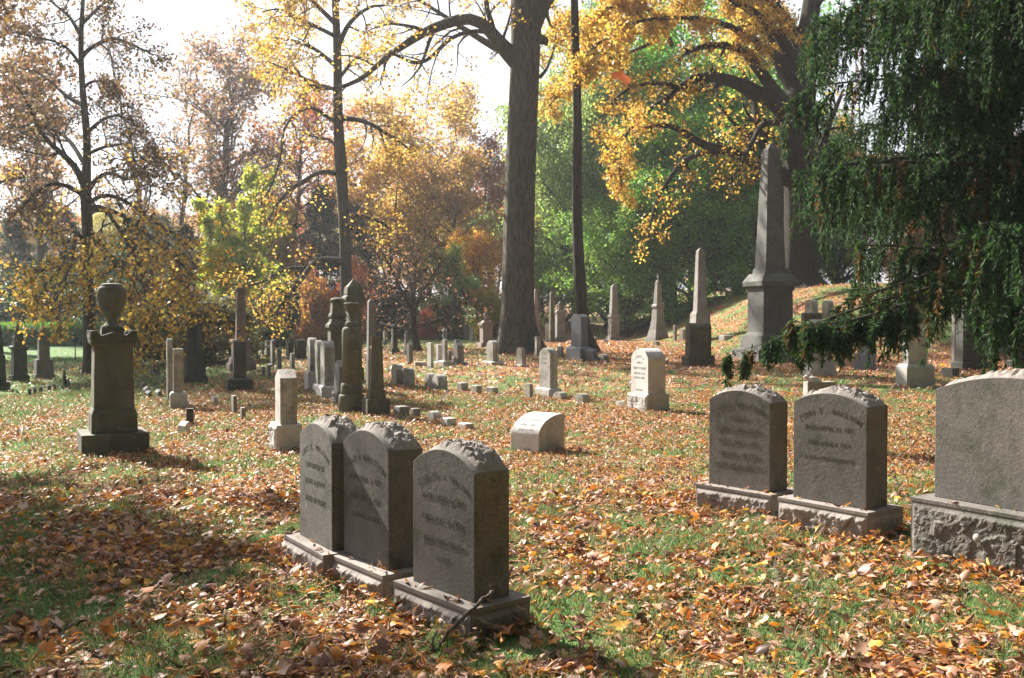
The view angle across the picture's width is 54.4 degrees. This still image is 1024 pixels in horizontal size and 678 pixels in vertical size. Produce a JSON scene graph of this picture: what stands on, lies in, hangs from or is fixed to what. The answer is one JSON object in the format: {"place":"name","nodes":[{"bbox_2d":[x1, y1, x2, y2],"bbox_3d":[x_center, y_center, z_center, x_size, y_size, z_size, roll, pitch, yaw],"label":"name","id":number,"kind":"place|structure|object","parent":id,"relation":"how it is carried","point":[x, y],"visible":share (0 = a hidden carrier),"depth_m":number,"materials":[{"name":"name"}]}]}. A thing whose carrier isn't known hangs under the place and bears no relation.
{"place":"outdoors","nodes":[
{"label":"outdoors","id":0,"kind":"place"},
{"bbox_2d":[0,283,1023,677],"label":"ground","id":1,"kind":"structure","parent":0,"point":[716,306],"depth_m":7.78,"materials":[{"name":"green plant"}]},
{"bbox_2d":[0,325,9,389],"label":"edge monument","id":2,"kind":"object","parent":1,"relation":"on","point":[4,384],"visible":0.83,"depth_m":21.55,"materials":[{"name":"stone"}]},
{"bbox_2d":[8,318,29,380],"bbox_3d":[-12.109,0.359,24.446,0.408,1.728,0.408,-1,2,-39],"label":"finial monument","id":3,"kind":"object","parent":1,"relation":"on","point":[18,348],"visible":0.83,"depth_m":24.33,"materials":[{"name":"stone"}]},
{"bbox_2d":[0,0,38,158],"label":"edge maple","id":4,"kind":"object","parent":1,"relation":"on","point":[8,12],"visible":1,"depth_m":14.35,"materials":[{"name":"orange plant"}]},
{"bbox_2d":[0,217,59,322],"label":"dark fir","id":5,"kind":"object","parent":1,"relation":"on","point":[20,244],"visible":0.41,"depth_m":67.44,"materials":[{"name":"green plant"}]},
{"bbox_2d":[22,323,40,348],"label":"round bush","id":6,"kind":"object","parent":1,"relation":"on","point":[30,341],"visible":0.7,"depth_m":49.78,"materials":[{"name":"green plant"}]},
{"bbox_2d":[0,263,64,322],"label":"green bush","id":7,"kind":"object","parent":1,"relation":"on","point":[5,305],"visible":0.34,"depth_m":64.40,"materials":[{"name":"grey plant"}]},
{"bbox_2d":[32,322,55,378],"bbox_3d":[-11.996,0.388,25.500,0.482,1.626,0.482,-1,2,-34],"label":"finial monument","id":8,"kind":"object","parent":1,"relation":"on","point":[43,365],"visible":0.77,"depth_m":25.38,"materials":[{"name":"grey stone"}]},
{"bbox_2d":[0,46,115,322],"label":"brown tree","id":9,"kind":"object","parent":1,"relation":"on","point":[42,247],"visible":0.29,"depth_m":61.85,"materials":[{"name":"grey plant"}]},
{"bbox_2d":[20,268,96,322],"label":"green bush","id":10,"kind":"object","parent":1,"relation":"on","point":[63,294],"visible":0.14,"depth_m":65.96,"materials":[{"name":"grey plant"}]},
{"bbox_2d":[31,207,108,280],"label":"dark fir","id":11,"kind":"object","parent":1,"relation":"on","point":[72,224],"visible":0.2,"depth_m":70.42,"materials":[{"name":"grey plant"}]},
{"bbox_2d":[0,320,141,344],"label":"clipped hedge","id":12,"kind":"object","parent":1,"relation":"on","point":[77,331],"visible":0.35,"depth_m":55.06,"materials":[{"name":"green plant"}]},
{"bbox_2d":[0,0,142,206],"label":"brown tree","id":13,"kind":"object","parent":1,"relation":"on","point":[6,89],"visible":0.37,"depth_m":47.38,"materials":[{"name":"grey plant"}]},
{"bbox_2d":[77,280,149,456],"bbox_3d":[-4.824,0.420,12.016,0.748,2.264,0.748,-1,1,-27],"label":"urn monument","id":14,"kind":"object","parent":1,"relation":"on","point":[112,419],"visible":0.98,"depth_m":11.82,"materials":[{"name":"grey stone"}]},
{"bbox_2d":[68,212,163,321],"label":"dark fir","id":15,"kind":"object","parent":1,"relation":"on","point":[124,246],"visible":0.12,"depth_m":65.58,"materials":[{"name":"grey plant"}]},
{"bbox_2d":[66,273,165,322],"bbox_3d":[-24.620,-2.147,62.187,7.196,4.159,6.466,1,2,33],"label":"green bush","id":16,"kind":"object","parent":1,"relation":"on","point":[80,318],"visible":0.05,"depth_m":60.77,"materials":[{"name":"grey plant"}]},
{"bbox_2d":[93,199,146,277],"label":"distant tree","id":17,"kind":"object","parent":1,"relation":"on","point":[99,219],"visible":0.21,"depth_m":83.40,"materials":[{"name":"yellow plant"}]},
{"bbox_2d":[0,0,259,382],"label":"brown oak","id":18,"kind":"object","parent":1,"relation":"on","point":[90,239],"visible":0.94,"depth_m":25.32,"materials":[{"name":"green plant"}]},
{"bbox_2d":[58,19,225,297],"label":"bare tree","id":19,"kind":"object","parent":1,"relation":"on","point":[182,207],"visible":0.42,"depth_m":65.62,"materials":[{"name":"brown plant"}]},
{"bbox_2d":[139,211,192,297],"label":"dark fir","id":20,"kind":"object","parent":1,"relation":"on","point":[169,226],"visible":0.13,"depth_m":70.48,"materials":[{"name":"grey plant"}]},
{"bbox_2d":[166,339,172,402],"bbox_3d":[-6.302,0.639,18.318,0.092,1.296,0.177,-1,1,-24],"label":"grave post","id":21,"kind":"object","parent":1,"relation":"on","point":[169,369],"visible":0.76,"depth_m":18.24,"materials":[{"name":"stone"}]},
{"bbox_2d":[170,348,186,408],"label":"headstone","id":22,"kind":"object","parent":1,"relation":"on","point":[178,396],"visible":0.84,"depth_m":17.41,"materials":[{"name":"stone"}]},
{"bbox_2d":[149,221,211,308],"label":"dark fir","id":23,"kind":"object","parent":1,"relation":"on","point":[184,231],"visible":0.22,"depth_m":58.91,"materials":[{"name":"grey plant"}]},
{"bbox_2d":[101,284,276,366],"bbox_3d":[-9.439,-0.314,30.209,5.376,2.796,4.831,1,1,29],"label":"rhododendron","id":24,"kind":"object","parent":1,"relation":"on","point":[211,355],"visible":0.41,"depth_m":29.40,"materials":[{"name":"green plant"}]},
{"bbox_2d":[183,308,207,382],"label":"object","id":25,"kind":"structure","parent":1,"relation":"on","point":[194,365],"depth_m":22.74,"materials":[{"name":"stone"}]},
{"bbox_2d":[92,14,307,240],"bbox_3d":[-17.429,-10.342,61.989,10.345,20.620,12.503,1,1,25],"label":"mauve tree","id":26,"kind":"object","parent":1,"relation":"on","point":[223,178],"visible":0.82,"depth_m":61.56,"materials":[{"name":"brown plant"}]},
{"bbox_2d":[226,341,253,390],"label":"headstone","id":27,"kind":"object","parent":1,"relation":"on","point":[239,379],"visible":0.84,"depth_m":20.20,"materials":[{"name":"stone"}]},
{"bbox_2d":[187,162,293,336],"bbox_3d":[-13.553,-3.991,50.039,4.955,9.568,3.924,0,1,-5],"label":"young tree","id":28,"kind":"object","parent":1,"relation":"on","point":[244,217],"visible":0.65,"depth_m":49.22,"materials":[{"name":"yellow plant"}]},
{"bbox_2d":[226,287,255,370],"bbox_3d":[-7.125,-0.163,26.155,0.687,2.384,0.687,-1,1,-23],"label":"column monument","id":29,"kind":"object","parent":1,"relation":"on","point":[240,320],"depth_m":26.03,"materials":[{"name":"grey stone"}]},
{"bbox_2d":[210,281,297,346],"bbox_3d":[-14.259,-1.180,51.643,5.389,4.159,5.996,1,1,26],"label":"green bush","id":30,"kind":"object","parent":1,"relation":"on","point":[266,335],"visible":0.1,"depth_m":51.83,"materials":[{"name":"grey plant"}]},
{"bbox_2d":[223,189,317,289],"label":"orange tree","id":31,"kind":"object","parent":1,"relation":"on","point":[306,260],"visible":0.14,"depth_m":57.64,"materials":[{"name":"grey plant"}]},
{"bbox_2d":[256,203,297,297],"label":"young tree","id":32,"kind":"object","parent":1,"relation":"on","point":[284,242],"visible":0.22,"depth_m":55.62,"materials":[{"name":"green plant"}]},
{"bbox_2d":[268,369,301,451],"bbox_3d":[-2.755,0.926,12.054,0.339,1.120,0.500,-1,1,-22],"label":"headstone","id":33,"kind":"object","parent":1,"relation":"on","point":[285,428],"visible":0.8,"depth_m":11.87,"materials":[{"name":"stone"}]},
{"bbox_2d":[268,292,312,341],"bbox_3d":[-12.005,-1.239,55.902,5.376,3.728,4.831,0,1,18],"label":"green bush","id":34,"kind":"object","parent":1,"relation":"on","point":[294,315],"visible":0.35,"depth_m":54.75,"materials":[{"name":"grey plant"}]},
{"bbox_2d":[235,69,372,295],"bbox_3d":[-13.969,-8.753,63.302,9.678,16.687,8.008,0,1,2],"label":"brown tree","id":35,"kind":"object","parent":1,"relation":"on","point":[314,118],"visible":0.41,"depth_m":63.46,"materials":[{"name":"grey plant"}]},
{"bbox_2d":[304,338,316,389],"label":"headstone","id":36,"kind":"object","parent":1,"relation":"on","point":[309,379],"visible":0.61,"depth_m":20.25,"materials":[{"name":"stone"}]},
{"bbox_2d":[288,263,335,345],"bbox_3d":[-9.716,-1.514,50.133,2.378,4.589,2.647,1,1,23],"label":"burning bush","id":37,"kind":"object","parent":1,"relation":"on","point":[314,322],"visible":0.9,"depth_m":49.50,"materials":[{"name":"red plant"}]},
{"bbox_2d":[290,180,339,297],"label":"dark fir","id":38,"kind":"object","parent":1,"relation":"on","point":[327,221],"visible":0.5,"depth_m":60.12,"materials":[{"name":"green plant"}]},
{"bbox_2d":[312,340,321,390],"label":"headstone","id":39,"kind":"object","parent":1,"relation":"on","point":[317,362],"visible":0.63,"depth_m":19.83,"materials":[{"name":"stone"}]},
{"bbox_2d":[283,414,358,579],"bbox_3d":[-1.170,1.072,6.402,0.436,1.179,0.718,-1,1,-32],"label":"headstone","id":40,"kind":"object","parent":1,"relation":"on","point":[323,438],"visible":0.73,"depth_m":6.26,"materials":[{"name":"grey stone"}]},
{"bbox_2d":[214,0,428,342],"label":"golden tree","id":41,"kind":"object","parent":1,"relation":"on","point":[343,260],"visible":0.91,"depth_m":39.84,"materials":[{"name":"yellow plant"}]},
{"bbox_2d":[316,341,334,397],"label":"headstone","id":42,"kind":"object","parent":1,"relation":"on","point":[324,387],"visible":0.78,"depth_m":18.90,"materials":[{"name":"stone"}]},
{"bbox_2d":[325,297,346,362],"bbox_3d":[-3.628,0.183,20.711,0.469,2.091,0.469,0,1,-21],"label":"pedestal monument","id":43,"kind":"object","parent":1,"relation":"on","point":[335,324],"visible":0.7,"depth_m":20.55,"materials":[{"name":"grey stone"}]},
{"bbox_2d":[331,360,341,402],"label":"headstone","id":44,"kind":"object","parent":1,"relation":"on","point":[336,393],"visible":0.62,"depth_m":18.12,"materials":[{"name":"grey stone"}]},
{"bbox_2d":[339,303,364,412],"bbox_3d":[-2.648,0.316,16.435,0.427,1.831,0.427,-1,2,-39],"label":"column monument","id":45,"kind":"object","parent":1,"relation":"on","point":[351,395],"depth_m":16.30,"materials":[{"name":"grey stone"}]},
{"bbox_2d":[341,279,365,381],"bbox_3d":[-3.548,-0.096,22.306,0.461,2.507,0.461,-1,1,-23],"label":"pyramid monument","id":46,"kind":"object","parent":1,"relation":"on","point":[353,290],"visible":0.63,"depth_m":22.16,"materials":[{"name":"grey stone"}]},
{"bbox_2d":[331,252,378,342],"bbox_3d":[-7.759,-1.911,49.898,2.550,5.306,2.292,1,1,31],"label":"burning bush","id":47,"kind":"object","parent":1,"relation":"on","point":[357,278],"visible":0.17,"depth_m":49.67,"materials":[{"name":"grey plant"}]},
{"bbox_2d":[319,199,397,290],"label":"autumn tree","id":48,"kind":"object","parent":1,"relation":"on","point":[357,248],"visible":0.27,"depth_m":61.89,"materials":[{"name":"green plant"}]},
{"bbox_2d":[366,299,375,385],"bbox_3d":[-2.982,0.171,21.082,0.186,2.059,0.186,-1,1,-24],"label":"obelisk","id":49,"kind":"object","parent":1,"relation":"on","point":[370,317],"visible":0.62,"depth_m":21.01,"materials":[{"name":"grey stone"}]},
{"bbox_2d":[325,270,422,338],"bbox_3d":[-7.570,-1.811,57.380,5.946,4.302,6.617,0,1,11],"label":"green bush","id":50,"kind":"object","parent":1,"relation":"on","point":[388,314],"visible":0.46,"depth_m":55.63,"materials":[{"name":"grey plant"}]},
{"bbox_2d":[362,336,389,415],"bbox_3d":[-2.187,0.686,16.008,0.369,1.456,0.369,0,1,-21],"label":"capped post","id":51,"kind":"object","parent":1,"relation":"on","point":[375,401],"visible":0.91,"depth_m":15.90,"materials":[{"name":"stone"}]},
{"bbox_2d":[300,132,452,278],"bbox_3d":[-9.207,-7.393,65.400,9.834,12.987,8.201,1,1,23],"label":"golden birch","id":52,"kind":"object","parent":1,"relation":"on","point":[374,177],"visible":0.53,"depth_m":64.48,"materials":[{"name":"yellow plant"}]},
{"bbox_2d":[331,421,422,602],"bbox_3d":[-0.786,1.082,5.952,0.434,1.183,0.731,-1,2,-37],"label":"headstone","id":53,"kind":"object","parent":1,"relation":"on","point":[379,458],"visible":0.7,"depth_m":5.78,"materials":[{"name":"grey stone"}]},
{"bbox_2d":[361,180,445,293],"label":"distant tree","id":54,"kind":"object","parent":1,"relation":"on","point":[409,266],"visible":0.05,"depth_m":90.32,"materials":[{"name":"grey plant"}]},
{"bbox_2d":[402,368,414,385],"bbox_3d":[-2.223,0.862,21.264,0.192,0.492,0.328,-1,1,-26],"label":"grave marker","id":55,"kind":"object","parent":1,"relation":"on","point":[408,376],"visible":0.74,"depth_m":21.14,"materials":[{"name":"stone"}]},
{"bbox_2d":[334,75,487,312],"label":"golden birch","id":56,"kind":"object","parent":1,"relation":"on","point":[381,111],"visible":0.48,"depth_m":71.06,"materials":[{"name":"yellow plant"}]},
{"bbox_2d":[352,221,492,350],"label":"maple","id":57,"kind":"object","parent":1,"relation":"on","point":[412,303],"visible":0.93,"depth_m":33.77,"materials":[{"name":"orange plant"}]},
{"bbox_2d":[269,0,576,354],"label":"tall tree","id":58,"kind":"object","parent":1,"relation":"on","point":[521,55],"visible":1,"depth_m":31.60,"materials":[{"name":"brown plant"}]},
{"bbox_2d":[416,305,437,339],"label":"burning bush","id":59,"kind":"object","parent":1,"relation":"on","point":[427,332],"visible":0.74,"depth_m":51.80,"materials":[{"name":"red plant"}]},
{"bbox_2d":[408,289,471,339],"bbox_3d":[-3.881,-1.225,53.919,3.639,3.155,3.270,0,1,-14],"label":"green bush","id":60,"kind":"object","parent":1,"relation":"on","point":[450,305],"visible":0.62,"depth_m":53.32,"materials":[{"name":"grey plant"}]},
{"bbox_2d":[432,374,447,389],"bbox_3d":[-1.476,0.944,20.371,0.205,0.435,0.334,-1,1,-26],"label":"grave marker","id":61,"kind":"object","parent":1,"relation":"on","point":[440,382],"visible":0.79,"depth_m":20.25,"materials":[{"name":"stone"}]},
{"bbox_2d":[389,141,503,292],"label":"orange tree","id":62,"kind":"object","parent":1,"relation":"on","point":[448,196],"visible":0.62,"depth_m":63.16,"materials":[{"name":"grey plant"}]},
{"bbox_2d":[413,240,483,337],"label":"green tree","id":63,"kind":"object","parent":1,"relation":"on","point":[452,262],"visible":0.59,"depth_m":54.68,"materials":[{"name":"grey plant"}]},
{"bbox_2d":[452,342,467,364],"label":"headstone","id":64,"kind":"object","parent":1,"relation":"on","point":[458,353],"visible":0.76,"depth_m":26.74,"materials":[{"name":"grey stone"}]},
{"bbox_2d":[393,438,530,640],"bbox_3d":[-0.282,1.102,5.247,0.423,1.150,0.731,-1,2,-39],"label":"headstone","id":65,"kind":"object","parent":1,"relation":"on","point":[461,517],"visible":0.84,"depth_m":5.10,"materials":[{"name":"grey stone"}]},
{"bbox_2d":[438,223,502,332],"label":"yellow tree","id":66,"kind":"object","parent":1,"relation":"on","point":[471,255],"visible":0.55,"depth_m":57.43,"materials":[{"name":"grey plant"}]},
{"bbox_2d":[468,282,501,337],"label":"yellow bush","id":67,"kind":"object","parent":1,"relation":"on","point":[486,301],"visible":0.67,"depth_m":55.51,"materials":[{"name":"grey plant"}]},
{"bbox_2d":[476,312,494,347],"bbox_3d":[-1.013,-0.274,39.006,0.622,1.612,0.622,0,1,-21],"label":"draped tomb","id":68,"kind":"object","parent":1,"relation":"on","point":[486,330],"visible":0.77,"depth_m":38.83,"materials":[{"name":"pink stone"}]},
{"bbox_2d":[482,341,503,364],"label":"headstone","id":69,"kind":"object","parent":1,"relation":"on","point":[492,352],"visible":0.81,"depth_m":26.72,"materials":[{"name":"stone"}]},
{"bbox_2d":[447,125,555,296],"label":"russet tree","id":70,"kind":"object","parent":1,"relation":"on","point":[494,193],"visible":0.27,"depth_m":72.63,"materials":[{"name":"brown plant"}]},
{"bbox_2d":[0,282,1023,677],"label":"fallen leaves","id":71,"kind":"object","parent":1,"relation":"on","point":[264,494],"depth_m":6.54,"materials":[{"name":"orange plant"}]},
{"bbox_2d":[511,412,563,453],"bbox_3d":[0.309,1.164,11.914,0.436,0.537,0.528,1,2,38],"label":"bolster marker","id":72,"kind":"object","parent":1,"relation":"on","point":[540,432],"visible":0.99,"depth_m":11.77,"materials":[{"name":"white stone"}]},
{"bbox_2d":[535,348,561,397],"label":"headstone","id":73,"kind":"object","parent":1,"relation":"on","point":[548,371],"visible":0.94,"depth_m":19.13,"materials":[{"name":"stone"}]},
{"bbox_2d":[534,213,565,317],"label":"yellow tree","id":74,"kind":"object","parent":1,"relation":"on","point":[541,300],"visible":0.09,"depth_m":65.74,"materials":[{"name":"grey plant"}]},
{"bbox_2d":[549,291,554,341],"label":"square column","id":75,"kind":"structure","parent":1,"relation":"on","point":[551,324],"depth_m":47.02,"materials":[{"name":"grey stone"}]},
{"bbox_2d":[554,302,566,341],"bbox_3d":[2.292,-0.719,47.425,0.558,2.112,0.558,0,1,-12],"label":"urn headed monument","id":76,"kind":"object","parent":1,"relation":"on","point":[560,325],"visible":0.9,"depth_m":47.23,"materials":[{"name":"grey stone"}]},
{"bbox_2d":[465,9,684,328],"bbox_3d":[4.203,-8.557,61.008,12.215,24.391,12.670,0,1,17],"label":"beech","id":77,"kind":"object","parent":1,"relation":"on","point":[547,144],"visible":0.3,"depth_m":59.04,"materials":[{"name":"green plant"}]},
{"bbox_2d":[566,314,592,360],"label":"headstone","id":78,"kind":"object","parent":1,"relation":"on","point":[579,337],"visible":0.88,"depth_m":28.55,"materials":[{"name":"grey stone"}]},
{"bbox_2d":[551,0,630,352],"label":"slim tree","id":79,"kind":"object","parent":1,"relation":"on","point":[588,71],"visible":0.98,"depth_m":32.77,"materials":[{"name":"brown plant"}]},
{"bbox_2d":[606,284,621,339],"bbox_3d":[5.173,-1.273,50.586,0.645,3.068,0.644,0,1,-17],"label":"collared obelisk","id":80,"kind":"object","parent":1,"relation":"on","point":[613,316],"visible":0.94,"depth_m":50.41,"materials":[{"name":"grey stone"}]},
{"bbox_2d":[537,163,696,338],"bbox_3d":[6.540,-4.130,55.322,8.669,12.589,8.992,1,1,26],"label":"beech","id":81,"kind":"object","parent":1,"relation":"on","point":[603,246],"visible":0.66,"depth_m":54.24,"materials":[{"name":"green plant"}]},
{"bbox_2d":[534,0,740,329],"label":"beech","id":82,"kind":"object","parent":1,"relation":"on","point":[560,232],"visible":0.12,"depth_m":60.70,"materials":[{"name":"green plant"}]},
{"bbox_2d":[267,369,1020,645],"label":"drifted leaves","id":83,"kind":"object","parent":1,"relation":"on","point":[370,600],"visible":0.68,"depth_m":5.90,"materials":[{"name":"brown plant"}]},
{"bbox_2d":[627,348,668,411],"bbox_3d":[2.299,0.761,16.944,0.471,1.205,0.642,-1,1,-24],"label":"headstone","id":84,"kind":"object","parent":1,"relation":"on","point":[647,392],"visible":0.88,"depth_m":16.73,"materials":[{"name":"white stone"}]},
{"bbox_2d":[646,275,668,341],"bbox_3d":[6.773,-1.349,46.218,0.805,3.282,0.805,-1,1,-25],"label":"flared obelisk","id":85,"kind":"object","parent":1,"relation":"on","point":[657,331],"visible":0.93,"depth_m":46.06,"materials":[{"name":"grey stone"}]},
{"bbox_2d":[539,0,779,331],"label":"beech","id":86,"kind":"object","parent":1,"relation":"on","point":[653,57],"visible":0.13,"depth_m":60.83,"materials":[{"name":"green plant"}]},
{"bbox_2d":[596,93,760,331],"bbox_3d":[9.351,-6.374,55.860,11.648,14.949,11.230,1,2,33],"label":"beech","id":87,"kind":"object","parent":1,"relation":"on","point":[738,271],"visible":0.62,"depth_m":53.99,"materials":[{"name":"green plant"}]},
{"bbox_2d":[681,323,714,366],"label":"headstone","id":88,"kind":"object","parent":1,"relation":"on","point":[698,344],"visible":0.78,"depth_m":26.66,"materials":[{"name":"grey stone"}]},
{"bbox_2d":[538,0,863,289],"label":"old oak","id":89,"kind":"object","parent":1,"relation":"on","point":[752,19],"visible":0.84,"depth_m":41.48,"materials":[{"name":"yellow plant"}]},
{"bbox_2d":[690,248,711,338],"bbox_3d":[7.216,-1.553,38.185,0.766,3.905,0.766,0,1,-13],"label":"slim obelisk","id":90,"kind":"object","parent":1,"relation":"on","point":[700,313],"visible":0.69,"depth_m":38.01,"materials":[{"name":"grey stone"}]},
{"bbox_2d":[695,384,792,520],"bbox_3d":[1.919,0.983,8.118,0.442,1.244,0.776,-1,2,-40],"label":"headstone","id":91,"kind":"object","parent":1,"relation":"on","point":[747,436],"visible":0.79,"depth_m":7.98,"materials":[{"name":"grey stone"}]},
{"bbox_2d":[639,0,865,314],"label":"beech","id":92,"kind":"object","parent":1,"relation":"on","point":[779,82],"visible":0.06,"depth_m":63.93,"materials":[{"name":"green plant"}]},
{"bbox_2d":[732,143,798,361],"bbox_3d":[7.508,-2.425,28.942,1.595,6.528,1.595,0,1,-15],"label":"obelisk","id":93,"kind":"object","parent":1,"relation":"on","point":[769,283],"visible":0.86,"depth_m":28.65,"materials":[{"name":"grey stone"}]},
{"bbox_2d":[687,60,861,296],"bbox_3d":[15.014,-7.902,58.037,10.729,16.523,10.343,0,1,18],"label":"beech","id":94,"kind":"object","parent":1,"relation":"on","point":[778,129],"visible":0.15,"depth_m":56.23,"materials":[{"name":"green plant"}]},
{"bbox_2d":[803,381,834,395],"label":"headstone","id":95,"kind":"object","parent":1,"relation":"on","point":[808,386],"visible":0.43,"depth_m":17.72,"materials":[{"name":"stone"}]},
{"bbox_2d":[803,320,835,375],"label":"headstone","id":96,"kind":"object","parent":1,"relation":"on","point":[829,368],"visible":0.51,"depth_m":23.58,"materials":[{"name":"stone"}]},
{"bbox_2d":[778,384,902,541],"bbox_3d":[2.393,0.965,7.288,0.464,1.255,0.800,-1,2,-36],"label":"headstone","id":97,"kind":"object","parent":1,"relation":"on","point":[840,444],"visible":0.73,"depth_m":7.14,"materials":[{"name":"grey stone"}]},
{"bbox_2d":[813,95,902,284],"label":"beech","id":98,"kind":"object","parent":1,"relation":"on","point":[837,279],"visible":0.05,"depth_m":59.65,"materials":[{"name":"green plant"}]},
{"bbox_2d":[854,338,875,369],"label":"headstone","id":99,"kind":"object","parent":1,"relation":"on","point":[859,364],"visible":0.45,"depth_m":25.61,"materials":[{"name":"grey stone"}]},
{"bbox_2d":[719,0,1023,388],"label":"weeping spruce","id":100,"kind":"object","parent":1,"relation":"on","point":[973,167],"visible":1,"depth_m":12.88,"materials":[{"name":"green plant"}]},
{"bbox_2d":[896,322,934,387],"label":"headstone","id":101,"kind":"object","parent":1,"relation":"on","point":[909,372],"visible":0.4,"depth_m":21.06,"materials":[{"name":"white stone"}]},
{"bbox_2d":[892,151,1007,273],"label":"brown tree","id":102,"kind":"object","parent":1,"relation":"on","point":[917,238],"visible":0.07,"depth_m":56.76,"materials":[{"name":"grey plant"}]},
{"bbox_2d":[910,369,1023,577],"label":"headstone","id":103,"kind":"object","parent":1,"relation":"on","point":[979,447],"visible":0.77,"depth_m":6.13,"materials":[{"name":"grey stone"}]},
{"bbox_2d":[951,304,991,369],"bbox_3d":[11.929,0.011,25.844,0.912,1.860,0.440,0,1,-16],"label":"headstone","id":104,"kind":"object","parent":1,"relation":"on","point":[967,358],"visible":0.47,"depth_m":25.68,"materials":[{"name":"stone"}]},
{"bbox_2d":[0,0,1023,300],"label":"sky","id":105,"kind":"structure","parent":0,"point":[180,16],"materials":[{"name":"white"}]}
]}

